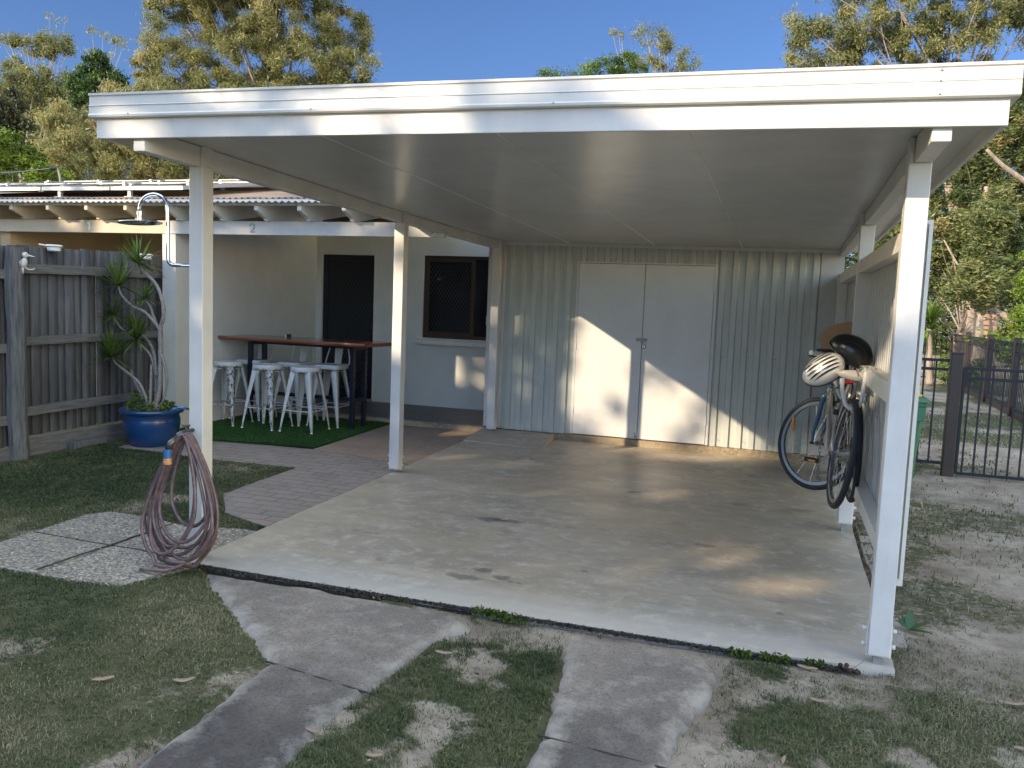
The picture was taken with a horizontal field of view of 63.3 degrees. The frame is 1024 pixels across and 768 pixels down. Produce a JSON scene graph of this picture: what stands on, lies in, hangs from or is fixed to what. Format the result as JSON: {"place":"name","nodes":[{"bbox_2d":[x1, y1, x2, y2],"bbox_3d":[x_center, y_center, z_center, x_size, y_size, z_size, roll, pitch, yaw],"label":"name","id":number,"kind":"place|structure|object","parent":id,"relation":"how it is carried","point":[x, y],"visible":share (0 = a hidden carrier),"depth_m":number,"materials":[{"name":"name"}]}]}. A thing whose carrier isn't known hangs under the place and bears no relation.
{"place":"outdoors","nodes":[
{"label":"outdoors","id":0,"kind":"place"},
{"bbox_2d":[0,511,255,585],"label":"pebble path","id":1,"kind":"structure","parent":0,"point":[30,552],"depth_m":5.12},
{"bbox_2d":[34,522,186,569],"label":"path joints","id":2,"kind":"object","parent":1,"relation":"on","point":[112,544],"visible":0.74,"depth_m":5.20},
{"bbox_2d":[117,441,406,526],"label":"brick path","id":3,"kind":"structure","parent":0,"point":[312,478],"depth_m":7.26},
{"bbox_2d":[79,233,184,447],"bbox_3d":[-3.889,-0.453,8.418,1.111,2.137,0.773,4,6,18],"label":"potted plant","id":4,"kind":"object","parent":3,"relation":"on","point":[148,423],"visible":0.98,"depth_m":8.37,"materials":[{"name":"green plant"}]},
{"bbox_2d":[179,411,389,447],"bbox_3d":[-2.653,0.507,9.575,1.911,0.055,1.935,4,6,18],"label":"turf mat","id":5,"kind":"object","parent":3,"relation":"on","point":[256,431],"visible":0.78,"depth_m":9.38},
{"bbox_2d":[212,360,253,425],"bbox_3d":[-3.323,0.097,9.730,0.430,0.728,0.430,4,6,15],"label":"bar stool","id":6,"kind":"object","parent":5,"relation":"on","point":[227,368],"visible":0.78,"depth_m":9.60,"materials":[{"name":"paint"}]},
{"bbox_2d":[228,344,276,420],"bbox_3d":[-3.160,-0.068,10.169,0.430,0.981,0.430,4,6,14],"label":"bar stool","id":7,"kind":"object","parent":5,"relation":"on","point":[257,386],"visible":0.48,"depth_m":10.03,"materials":[{"name":"metal"}]},
{"bbox_2d":[241,363,293,430],"bbox_3d":[-2.800,0.136,9.531,0.430,0.728,0.430,4,6,19],"label":"bar stool","id":8,"kind":"object","parent":5,"relation":"on","point":[267,371],"visible":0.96,"depth_m":9.42,"materials":[{"name":"paint"}]},
{"bbox_2d":[269,346,317,421],"bbox_3d":[-2.615,-0.030,10.005,0.430,0.981,0.430,4,6,19],"label":"bar stool","id":9,"kind":"object","parent":5,"relation":"on","point":[302,361],"visible":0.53,"depth_m":9.99,"materials":[{"name":"metal"}]},
{"bbox_2d":[279,365,329,433],"bbox_3d":[-2.338,0.167,9.403,0.430,0.728,0.430,4,6,16],"label":"bar stool","id":10,"kind":"object","parent":5,"relation":"on","point":[305,375],"visible":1,"depth_m":9.29,"materials":[{"name":"paint"}]},
{"bbox_2d":[218,335,391,428],"bbox_3d":[-2.450,-0.028,9.882,1.993,1.015,0.690,4,6,18],"label":"bar table","id":11,"kind":"object","parent":5,"relation":"on","point":[353,346],"visible":0.91,"depth_m":9.78,"materials":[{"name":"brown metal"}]},
{"bbox_2d":[306,348,349,427],"bbox_3d":[-2.147,0.001,9.865,0.430,0.981,0.430,4,6,15],"label":"bar stool","id":12,"kind":"object","parent":5,"relation":"on","point":[331,371],"visible":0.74,"depth_m":9.81,"materials":[{"name":"paint"}]},
{"bbox_2d":[140,574,469,767],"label":"driveway","id":13,"kind":"structure","parent":0,"point":[254,722],"depth_m":3.72,"materials":[{"name":"concrete"}]},
{"bbox_2d":[207,570,471,615],"bbox_3d":[-1.046,1.173,4.652,1.750,0.050,0.018,4,6,18],"label":"driveway gap","id":14,"kind":"object","parent":13,"relation":"on","point":[359,596],"visible":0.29,"depth_m":4.64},
{"bbox_2d":[266,661,665,767],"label":"driveway joint","id":15,"kind":"object","parent":13,"relation":"on","point":[539,735],"visible":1,"depth_m":3.17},
{"bbox_2d":[267,409,481,431],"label":"verandah path","id":16,"kind":"structure","parent":0,"point":[442,425],"depth_m":10.09,"materials":[{"name":"concrete"}]},
{"bbox_2d":[267,398,496,427],"bbox_3d":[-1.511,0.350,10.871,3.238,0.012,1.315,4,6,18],"label":"baseboard","id":17,"kind":"structure","parent":16,"relation":"on","point":[458,416],"depth_m":10.70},
{"bbox_2d":[314,424,474,464],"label":"brown path","id":18,"kind":"structure","parent":0,"point":[419,443],"depth_m":8.95,"materials":[{"name":"concrete"}]},
{"bbox_2d":[275,606,614,767],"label":"grass","id":19,"kind":"structure","parent":0,"point":[544,656],"depth_m":3.35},
{"bbox_2d":[463,428,553,448],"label":"ramp path","id":20,"kind":"structure","parent":0,"point":[518,438],"depth_m":9.30,"materials":[{"name":"concrete"}]},
{"bbox_2d":[0,323,1023,767],"bbox_3d":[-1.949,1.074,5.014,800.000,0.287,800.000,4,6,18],"label":"ground","id":21,"kind":"structure","parent":0,"point":[960,491],"depth_m":3.80,"materials":[{"name":"plant"}]},
{"bbox_2d":[0,85,38,182],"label":"dark tree","id":22,"kind":"object","parent":21,"relation":"on","point":[8,117],"visible":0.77,"depth_m":29.80,"materials":[{"name":"green plant"}]},
{"bbox_2d":[0,126,75,182],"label":"leafy bush","id":23,"kind":"object","parent":21,"relation":"on","point":[32,158],"visible":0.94,"depth_m":20.88,"materials":[{"name":"green plant"}]},
{"bbox_2d":[0,58,78,182],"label":"gum tree","id":24,"kind":"object","parent":21,"relation":"on","point":[28,81],"visible":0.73,"depth_m":43.58,"materials":[{"name":"green plant"}]},
{"bbox_2d":[0,29,81,138],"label":"gum tree","id":25,"kind":"object","parent":21,"relation":"on","point":[46,46],"visible":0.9,"depth_m":61.73,"materials":[{"name":"green plant"}]},
{"bbox_2d":[41,11,68,99],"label":"gum tree","id":26,"kind":"object","parent":21,"relation":"on","point":[43,28],"visible":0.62,"depth_m":65.89,"materials":[{"name":"green plant"}]},
{"bbox_2d":[0,244,162,461],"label":"paling fence","id":27,"kind":"object","parent":21,"relation":"on","point":[50,310],"visible":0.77,"depth_m":8.11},
{"bbox_2d":[19,252,34,272],"bbox_3d":[-4.344,-1.084,7.439,0.129,0.191,0.058,0,6,-24],"label":"bird ornament","id":28,"kind":"object","parent":27,"relation":"attached to","point":[23,262],"visible":1,"depth_m":7.42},
{"bbox_2d":[39,243,62,251],"bbox_3d":[-4.332,-1.282,7.828,0.156,0.066,0.202,4,6,18],"label":"fence light","id":29,"kind":"object","parent":27,"relation":"attached to","point":[53,248],"visible":1,"depth_m":7.80,"materials":[{"name":"paint"}]},
{"bbox_2d":[68,436,106,448],"bbox_3d":[-4.239,0.602,8.316,0.090,0.095,0.410,4,6,18],"label":"timber offcut","id":30,"kind":"object","parent":21,"relation":"on","point":[79,444],"visible":0.56,"depth_m":8.25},
{"bbox_2d":[60,47,130,110],"bbox_3d":[-19.232,-9.068,38.440,2.695,12.684,2.480,6,7,35],"label":"conifer","id":31,"kind":"object","parent":21,"relation":"on","point":[79,85],"visible":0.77,"depth_m":37.75,"materials":[{"name":"green plant"}]},
{"bbox_2d":[80,25,128,171],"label":"gum tree","id":32,"kind":"object","parent":21,"relation":"on","point":[114,42],"visible":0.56,"depth_m":57.90,"materials":[{"name":"green plant"}]},
{"bbox_2d":[0,81,232,182],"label":"woodland","id":33,"kind":"object","parent":21,"relation":"on","point":[83,112],"visible":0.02,"depth_m":59.57,"materials":[{"name":"green plant"}]},
{"bbox_2d":[26,71,233,180],"bbox_3d":[-10.189,-4.679,23.093,7.978,7.652,2.856,3,6,6],"label":"gum tree","id":34,"kind":"object","parent":21,"relation":"on","point":[62,149],"visible":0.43,"depth_m":22.58,"materials":[{"name":"green plant"}]},
{"bbox_2d":[0,443,406,767],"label":"grass","id":35,"kind":"structure","parent":21,"relation":"on","point":[111,449],"depth_m":4.30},
{"bbox_2d":[0,185,488,427],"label":"house","id":36,"kind":"structure","parent":21,"relation":"on","point":[284,263],"depth_m":11.10,"materials":[{"name":"paint"}]},
{"bbox_2d":[0,180,85,184],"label":"solar panel","id":37,"kind":"object","parent":36,"relation":"on","point":[42,182],"visible":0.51,"depth_m":12.97,"materials":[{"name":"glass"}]},
{"bbox_2d":[0,182,121,196],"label":"solar panel","id":38,"kind":"object","parent":36,"relation":"on","point":[23,188],"visible":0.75,"depth_m":10.21,"materials":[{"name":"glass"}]},
{"bbox_2d":[32,180,151,191],"bbox_3d":[-6.214,-2.980,12.494,1.010,0.399,1.600,4,6,18],"label":"solar panel","id":39,"kind":"object","parent":36,"relation":"on","point":[97,181],"visible":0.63,"depth_m":12.50,"materials":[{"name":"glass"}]},
{"bbox_2d":[42,182,185,196],"bbox_3d":[-4.812,-2.429,10.361,1.010,0.399,1.600,4,6,18],"label":"solar panel","id":40,"kind":"object","parent":36,"relation":"on","point":[61,188],"visible":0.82,"depth_m":9.73,"materials":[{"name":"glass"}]},
{"bbox_2d":[95,179,217,191],"bbox_3d":[-5.254,-2.913,12.185,1.010,0.399,1.600,4,6,18],"label":"solar panel","id":41,"kind":"object","parent":36,"relation":"on","point":[153,180],"visible":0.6,"depth_m":12.28,"materials":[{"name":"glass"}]},
{"bbox_2d":[111,181,257,196],"bbox_3d":[-3.852,-2.361,10.053,1.010,0.399,1.600,4,6,18],"label":"solar panel","id":42,"kind":"object","parent":36,"relation":"on","point":[130,188],"visible":0.76,"depth_m":9.44,"materials":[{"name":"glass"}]},
{"bbox_2d":[146,179,239,190],"bbox_3d":[-4.295,-2.846,11.877,1.010,0.399,1.600,4,6,18],"label":"solar panel","id":43,"kind":"object","parent":36,"relation":"on","point":[185,181],"visible":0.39,"depth_m":11.87,"materials":[{"name":"metal"}]},
{"bbox_2d":[322,254,374,398],"bbox_3d":[-2.321,-0.814,11.766,0.820,2.005,0.065,4,6,18],"label":"security door","id":44,"kind":"structure","parent":36,"relation":"in","point":[348,280],"depth_m":11.77,"materials":[{"name":"black metal"}]},
{"bbox_2d":[423,256,488,340],"bbox_3d":[-0.515,-1.144,11.128,1.465,1.115,0.130,4,6,18],"label":"window","id":45,"kind":"structure","parent":36,"relation":"in","point":[452,294],"depth_m":11.23,"materials":[{"name":"glass"}]},
{"bbox_2d":[124,0,383,90],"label":"gum tree","id":46,"kind":"object","parent":21,"relation":"on","point":[271,45],"visible":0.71,"depth_m":30.52,"materials":[{"name":"green plant"}]},
{"bbox_2d":[471,605,495,616],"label":"weed","id":47,"kind":"object","parent":21,"relation":"on","point":[480,612],"visible":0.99,"depth_m":4.32,"materials":[{"name":"green plant"}]},
{"bbox_2d":[486,608,513,620],"bbox_3d":[-0.064,1.192,4.294,0.157,0.063,0.072,4,6,18],"label":"weed","id":48,"kind":"object","parent":21,"relation":"on","point":[494,613],"visible":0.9,"depth_m":4.29,"materials":[{"name":"green plant"}]},
{"bbox_2d":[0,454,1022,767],"bbox_3d":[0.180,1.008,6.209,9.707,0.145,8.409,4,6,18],"label":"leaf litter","id":49,"kind":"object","parent":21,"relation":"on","point":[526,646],"visible":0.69,"depth_m":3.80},
{"bbox_2d":[498,612,525,625],"bbox_3d":[0.002,1.199,4.246,0.156,0.065,0.074,4,6,18],"label":"weed","id":50,"kind":"object","parent":21,"relation":"on","point":[508,619],"visible":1,"depth_m":4.24,"materials":[{"name":"green plant"}]},
{"bbox_2d":[192,563,860,675],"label":"litter","id":51,"kind":"object","parent":21,"relation":"on","point":[647,638],"visible":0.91,"depth_m":4.23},
{"bbox_2d":[535,46,652,76],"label":"gum tree","id":52,"kind":"object","parent":21,"relation":"on","point":[626,57],"visible":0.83,"depth_m":46.69,"materials":[{"name":"green plant"}]},
{"bbox_2d":[608,27,628,61],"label":"gum tree","id":53,"kind":"object","parent":21,"relation":"on","point":[615,32],"visible":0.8,"depth_m":48.92,"materials":[{"name":"green plant"}]},
{"bbox_2d":[482,427,823,462],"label":"kerb","id":54,"kind":"structure","parent":21,"relation":"on","point":[672,446],"depth_m":9.09,"materials":[{"name":"concrete"}]},
{"bbox_2d":[483,245,844,455],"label":"storage shed","id":55,"kind":"structure","parent":54,"relation":"on","point":[731,339],"depth_m":9.06,"materials":[{"name":"paint"}]},
{"bbox_2d":[572,263,645,438],"bbox_3d":[1.071,-0.371,9.265,0.741,1.917,0.044,4,6,18],"label":"door leaf","id":56,"kind":"structure","parent":55,"relation":"in","point":[611,296],"depth_m":9.25,"materials":[{"name":"paint"}]},
{"bbox_2d":[637,265,715,444],"bbox_3d":[1.781,-0.321,9.037,0.741,1.917,0.044,4,6,18],"label":"door leaf","id":57,"kind":"structure","parent":55,"relation":"in","point":[675,360],"depth_m":9.02,"materials":[{"name":"paint"}]},
{"bbox_2d":[629,18,705,72],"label":"gum tree","id":58,"kind":"object","parent":21,"relation":"on","point":[665,46],"visible":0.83,"depth_m":49.81,"materials":[{"name":"green plant"}]},
{"bbox_2d":[727,646,752,659],"bbox_3d":[1.076,1.270,3.925,0.117,0.053,0.058,3,6,10],"label":"weed","id":59,"kind":"object","parent":21,"relation":"on","point":[743,653],"visible":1,"depth_m":3.92,"materials":[{"name":"green plant"}]},
{"bbox_2d":[760,651,791,666],"bbox_3d":[1.232,1.278,3.885,0.149,0.060,0.073,4,6,18],"label":"weed","id":60,"kind":"object","parent":21,"relation":"on","point":[786,658],"visible":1,"depth_m":3.88,"materials":[{"name":"green plant"}]},
{"bbox_2d":[804,657,824,666],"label":"weed","id":61,"kind":"object","parent":21,"relation":"on","point":[818,663],"visible":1,"depth_m":3.83,"materials":[{"name":"green plant"}]},
{"bbox_2d":[838,661,863,673],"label":"seed pods","id":62,"kind":"object","parent":21,"relation":"on","point":[847,669],"visible":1,"depth_m":3.79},
{"bbox_2d":[853,501,906,647],"bbox_3d":[2.678,1.104,6.405,0.088,0.127,4.799,4,6,18],"label":"path edging","id":63,"kind":"object","parent":21,"relation":"on","point":[899,638],"visible":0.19,"depth_m":5.40,"materials":[{"name":"concrete"}]},
{"bbox_2d":[770,0,1023,306],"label":"gum tree","id":64,"kind":"object","parent":21,"relation":"on","point":[896,35],"visible":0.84,"depth_m":26.76,"materials":[{"name":"green plant"}]},
{"bbox_2d":[895,610,932,634],"bbox_3d":[2.085,1.238,4.317,0.169,0.096,0.107,4,6,18],"label":"seedling","id":65,"kind":"object","parent":21,"relation":"on","point":[907,622],"visible":1,"depth_m":4.34,"materials":[{"name":"green plant"}]},
{"bbox_2d":[911,394,930,484],"bbox_3d":[3.417,0.498,7.624,0.596,0.885,0.755,4,6,18],"label":"wheelie bin","id":66,"kind":"object","parent":21,"relation":"on","point":[923,401],"visible":0.14,"depth_m":7.20,"materials":[{"name":"green plastic"}]},
{"bbox_2d":[844,101,1023,355],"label":"woodland","id":67,"kind":"object","parent":21,"relation":"on","point":[893,232],"visible":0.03,"depth_m":34.92,"materials":[{"name":"green plant"}]},
{"bbox_2d":[923,297,955,383],"bbox_3d":[9.390,-0.993,18.823,1.222,2.004,1.157,7,8,42],"label":"yucca","id":68,"kind":"object","parent":21,"relation":"on","point":[933,314],"visible":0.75,"depth_m":18.74,"materials":[{"name":"green plant"}]},
{"bbox_2d":[927,300,964,351],"bbox_3d":[9.808,-1.246,18.960,1.156,2.903,0.330,2,6,-3],"label":"forked tree","id":69,"kind":"object","parent":21,"relation":"on","point":[960,325],"visible":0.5,"depth_m":18.98,"materials":[{"name":"brown plant"}]},
{"bbox_2d":[947,330,956,384],"bbox_3d":[10.141,-0.571,19.179,0.108,1.334,0.108,4,6,18],"label":"fence post","id":70,"kind":"object","parent":21,"relation":"on","point":[951,346],"visible":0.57,"depth_m":19.12,"materials":[{"name":"brown paint"}]},
{"bbox_2d":[920,333,949,378],"bbox_3d":[8.962,-0.721,19.605,2.382,1.048,0.028,4,6,20],"label":"pool fence","id":71,"kind":"object","parent":70,"relation":"attached to","point":[941,340],"visible":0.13,"depth_m":19.24,"materials":[{"name":"black metal"}]},
{"bbox_2d":[940,352,964,476],"bbox_3d":[4.380,0.341,8.285,0.113,1.314,0.113,4,6,18],"label":"fence post","id":72,"kind":"object","parent":21,"relation":"on","point":[951,413],"visible":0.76,"depth_m":8.24,"materials":[{"name":"metal"}]},
{"bbox_2d":[915,358,949,463],"bbox_3d":[3.893,0.249,8.436,0.900,1.058,0.028,4,6,18],"label":"pool fence","id":73,"kind":"object","parent":72,"relation":"attached to","point":[935,368],"visible":0.27,"depth_m":8.32,"materials":[{"name":"black metal"}]},
{"bbox_2d":[953,367,1023,480],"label":"metal gate","id":74,"kind":"structure","parent":72,"relation":"attached to","point":[992,379],"depth_m":8.18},
{"bbox_2d":[943,240,977,358],"bbox_3d":[10.527,-1.983,19.605,0.904,4.339,0.752,6,7,31],"label":"pale trunk","id":75,"kind":"object","parent":21,"relation":"on","point":[971,320],"visible":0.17,"depth_m":19.43,"materials":[{"name":"beige plant"}]},
{"bbox_2d":[930,354,992,386],"bbox_3d":[10.079,-0.164,18.515,1.511,1.055,0.825,3,6,6],"label":"shrub","id":76,"kind":"object","parent":21,"relation":"on","point":[943,379],"visible":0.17,"depth_m":18.52,"materials":[{"name":"green plant"}]},
{"bbox_2d":[961,332,971,384],"bbox_3d":[9.504,-0.420,17.395,0.108,1.334,0.108,4,6,18],"label":"fence post","id":77,"kind":"object","parent":21,"relation":"on","point":[967,345],"visible":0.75,"depth_m":17.33,"materials":[{"name":"brown paint"}]},
{"bbox_2d":[927,201,1023,349],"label":"tree","id":78,"kind":"object","parent":21,"relation":"on","point":[977,265],"visible":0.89,"depth_m":18.72,"materials":[{"name":"green plant"}]},
{"bbox_2d":[970,306,1015,323],"bbox_3d":[10.693,-1.499,18.405,0.216,0.455,1.062,-1,7,-32],"label":"dead limb","id":79,"kind":"object","parent":78,"relation":"attached to","point":[1001,314],"visible":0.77,"depth_m":18.33,"materials":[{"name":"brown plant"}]},
{"bbox_2d":[929,77,1023,367],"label":"tree","id":80,"kind":"object","parent":21,"relation":"on","point":[973,171],"visible":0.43,"depth_m":24.69,"materials":[{"name":"green plant"}]},
{"bbox_2d":[982,186,989,358],"bbox_3d":[11.714,-2.365,20.489,0.202,4.984,0.650,1,6,-14],"label":"brown trunk","id":81,"kind":"object","parent":21,"relation":"on","point":[986,323],"visible":0.09,"depth_m":20.45,"materials":[{"name":"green plant"}]},
{"bbox_2d":[981,334,994,401],"bbox_3d":[8.774,-0.246,15.326,0.108,1.334,0.108,4,6,18],"label":"fence post","id":82,"kind":"object","parent":21,"relation":"on","point":[987,359],"visible":0.69,"depth_m":15.28,"materials":[{"name":"brown paint"}]},
{"bbox_2d":[965,336,986,393],"bbox_3d":[9.142,-0.396,16.354,0.028,1.048,2.081,4,6,19],"label":"pool fence","id":83,"kind":"object","parent":82,"relation":"attached to","point":[971,352],"visible":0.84,"depth_m":16.39,"materials":[{"name":"black metal"}]},
{"bbox_2d":[963,329,1023,394],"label":"shrub","id":84,"kind":"object","parent":21,"relation":"on","point":[998,337],"visible":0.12,"depth_m":16.91,"materials":[{"name":"green plant"}]},
{"bbox_2d":[964,387,1022,422],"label":"garden edging","id":85,"kind":"object","parent":21,"relation":"on","point":[997,406],"visible":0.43,"depth_m":14.40,"materials":[{"name":"brown paint"}]},
{"bbox_2d":[953,334,965,352],"bbox_3d":[9.825,-0.558,18.281,0.028,1.048,1.781,4,6,19],"label":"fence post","id":86,"kind":"object","parent":85,"relation":"on","point":[960,342],"visible":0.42,"depth_m":18.33,"materials":[{"name":"wood"}]},
{"bbox_2d":[985,339,1013,406],"bbox_3d":[8.372,-0.219,14.246,0.028,1.048,2.182,4,6,20],"label":"pool fence","id":87,"kind":"object","parent":85,"relation":"on","point":[992,361],"visible":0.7,"depth_m":14.28,"materials":[{"name":"black metal"}]},
{"bbox_2d":[1014,343,1023,414],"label":"pool fence","id":88,"kind":"object","parent":85,"relation":"on","point":[1022,363],"visible":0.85,"depth_m":12.79,"materials":[{"name":"black metal"}]},
{"bbox_2d":[967,180,1023,377],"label":"tree","id":89,"kind":"object","parent":21,"relation":"on","point":[1005,206],"visible":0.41,"depth_m":19.89,"materials":[{"name":"green plant"}]},
{"bbox_2d":[1004,250,1023,404],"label":"cypress","id":90,"kind":"object","parent":21,"relation":"on","point":[1017,316],"visible":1,"depth_m":14.99,"materials":[{"name":"green plant"}]},
{"bbox_2d":[1007,337,1022,416],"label":"fence post","id":91,"kind":"object","parent":21,"relation":"on","point":[1013,367],"visible":0.71,"depth_m":13.14,"materials":[{"name":"metal"}]},
{"bbox_2d":[0,0,1023,324],"label":"sky","id":92,"kind":"structure","parent":0,"point":[418,40],"materials":[{"name":"blue"}]},
{"bbox_2d":[189,439,894,678],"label":"carport slab","id":93,"kind":"structure","parent":0,"point":[756,555],"depth_m":5.49,"materials":[{"name":"concrete"}]},
{"bbox_2d":[88,60,1023,664],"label":"carport","id":94,"kind":"object","parent":93,"relation":"on","point":[860,160],"visible":0.91,"depth_m":4.28,"materials":[{"name":"white paint"}]},
{"bbox_2d":[117,192,188,267],"bbox_3d":[-2.105,-0.914,4.949,0.522,0.446,0.254,4,6,18],"label":"outdoor shower","id":95,"kind":"object","parent":94,"relation":"attached to","point":[139,222],"visible":0.96,"depth_m":4.93,"materials":[{"name":"silver metal"}]},
{"bbox_2d":[139,432,218,571],"bbox_3d":[-1.934,0.679,4.764,0.546,0.800,0.203,4,6,18],"label":"garden hose","id":96,"kind":"object","parent":94,"relation":"hanging from","point":[206,540],"visible":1,"depth_m":4.75,"materials":[{"name":"rubber"}]},
{"bbox_2d":[824,220,933,585],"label":"side wall","id":97,"kind":"structure","parent":94,"relation":"attached to","point":[880,264],"depth_m":4.80,"materials":[{"name":"metal"}]},
{"bbox_2d":[819,322,851,379],"bbox_3d":[2.483,-0.258,6.355,0.265,0.445,0.053,4,6,18],"label":"leaning board","id":98,"kind":"object","parent":97,"relation":"attached to","point":[828,334],"visible":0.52,"depth_m":6.36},
{"bbox_2d":[835,370,857,400],"bbox_3d":[2.198,-0.010,5.464,0.155,0.258,0.040,4,6,18],"label":"bike hook","id":99,"kind":"object","parent":97,"relation":"attached to","point":[853,394],"visible":0.32,"depth_m":5.46,"materials":[{"name":"white paint"}]},
{"bbox_2d":[778,350,863,508],"bbox_3d":[2.051,0.303,5.501,0.537,1.024,1.585,4,6,18],"label":"bicycle","id":100,"kind":"object","parent":99,"relation":"hanging from","point":[840,412],"visible":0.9,"depth_m":5.32,"materials":[{"name":"metal"}]},
{"bbox_2d":[803,352,845,386],"bbox_3d":[1.960,-0.091,5.220,0.251,0.226,0.191,4,6,18],"label":"bike helmet","id":101,"kind":"object","parent":100,"relation":"hanging from","point":[821,370],"visible":0.98,"depth_m":5.16,"materials":[{"name":"white plastic"}]},
{"bbox_2d":[816,385,839,480],"bbox_3d":[2.036,0.317,5.340,0.122,0.631,0.027,3,6,9],"label":"frame","id":102,"kind":"object","parent":100,"relation":"hanging from","point":[821,437],"visible":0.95,"depth_m":5.35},
{"bbox_2d":[816,349,862,502],"bbox_3d":[2.274,0.244,5.857,0.292,0.948,1.701,4,6,18],"label":"bicycle","id":103,"kind":"object","parent":99,"relation":"hanging from","point":[856,481],"visible":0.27,"depth_m":5.32,"materials":[{"name":"rubber"}]},
{"bbox_2d":[829,334,872,369],"bbox_3d":[2.150,-0.206,5.276,0.264,0.225,0.207,4,6,18],"label":"bike helmet","id":104,"kind":"object","parent":97,"relation":"on","point":[854,351],"visible":0.96,"depth_m":5.20,"materials":[{"name":"black plastic"}]},
{"bbox_2d":[839,369,866,410],"bbox_3d":[2.031,0.034,4.953,0.155,0.258,0.040,4,6,18],"label":"bike hook","id":105,"kind":"object","parent":97,"relation":"attached to","point":[843,396],"visible":0.9,"depth_m":4.95,"materials":[{"name":"white paint"}]},
{"bbox_2d":[856,366,880,406],"bbox_3d":[2.082,0.016,4.878,0.082,0.250,0.157,2,6,-3],"label":"lock chain","id":106,"kind":"object","parent":97,"relation":"hanging from","point":[857,372],"visible":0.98,"depth_m":4.93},
{"bbox_2d":[527,640,720,767],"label":"driveway","id":107,"kind":"structure","parent":0,"point":[651,700],"depth_m":3.43,"materials":[{"name":"concrete"}]},
{"bbox_2d":[672,637,1023,767],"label":"grass","id":108,"kind":"structure","parent":0,"point":[918,713],"depth_m":3.37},
{"bbox_2d":[855,409,1023,641],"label":"grass","id":109,"kind":"structure","parent":0,"point":[937,468],"depth_m":6.51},
{"bbox_2d":[985,148,1023,183],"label":"dead limb","id":110,"kind":"object","parent":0,"point":[1018,176],"visible":1,"depth_m":20.96,"materials":[{"name":"wood"}]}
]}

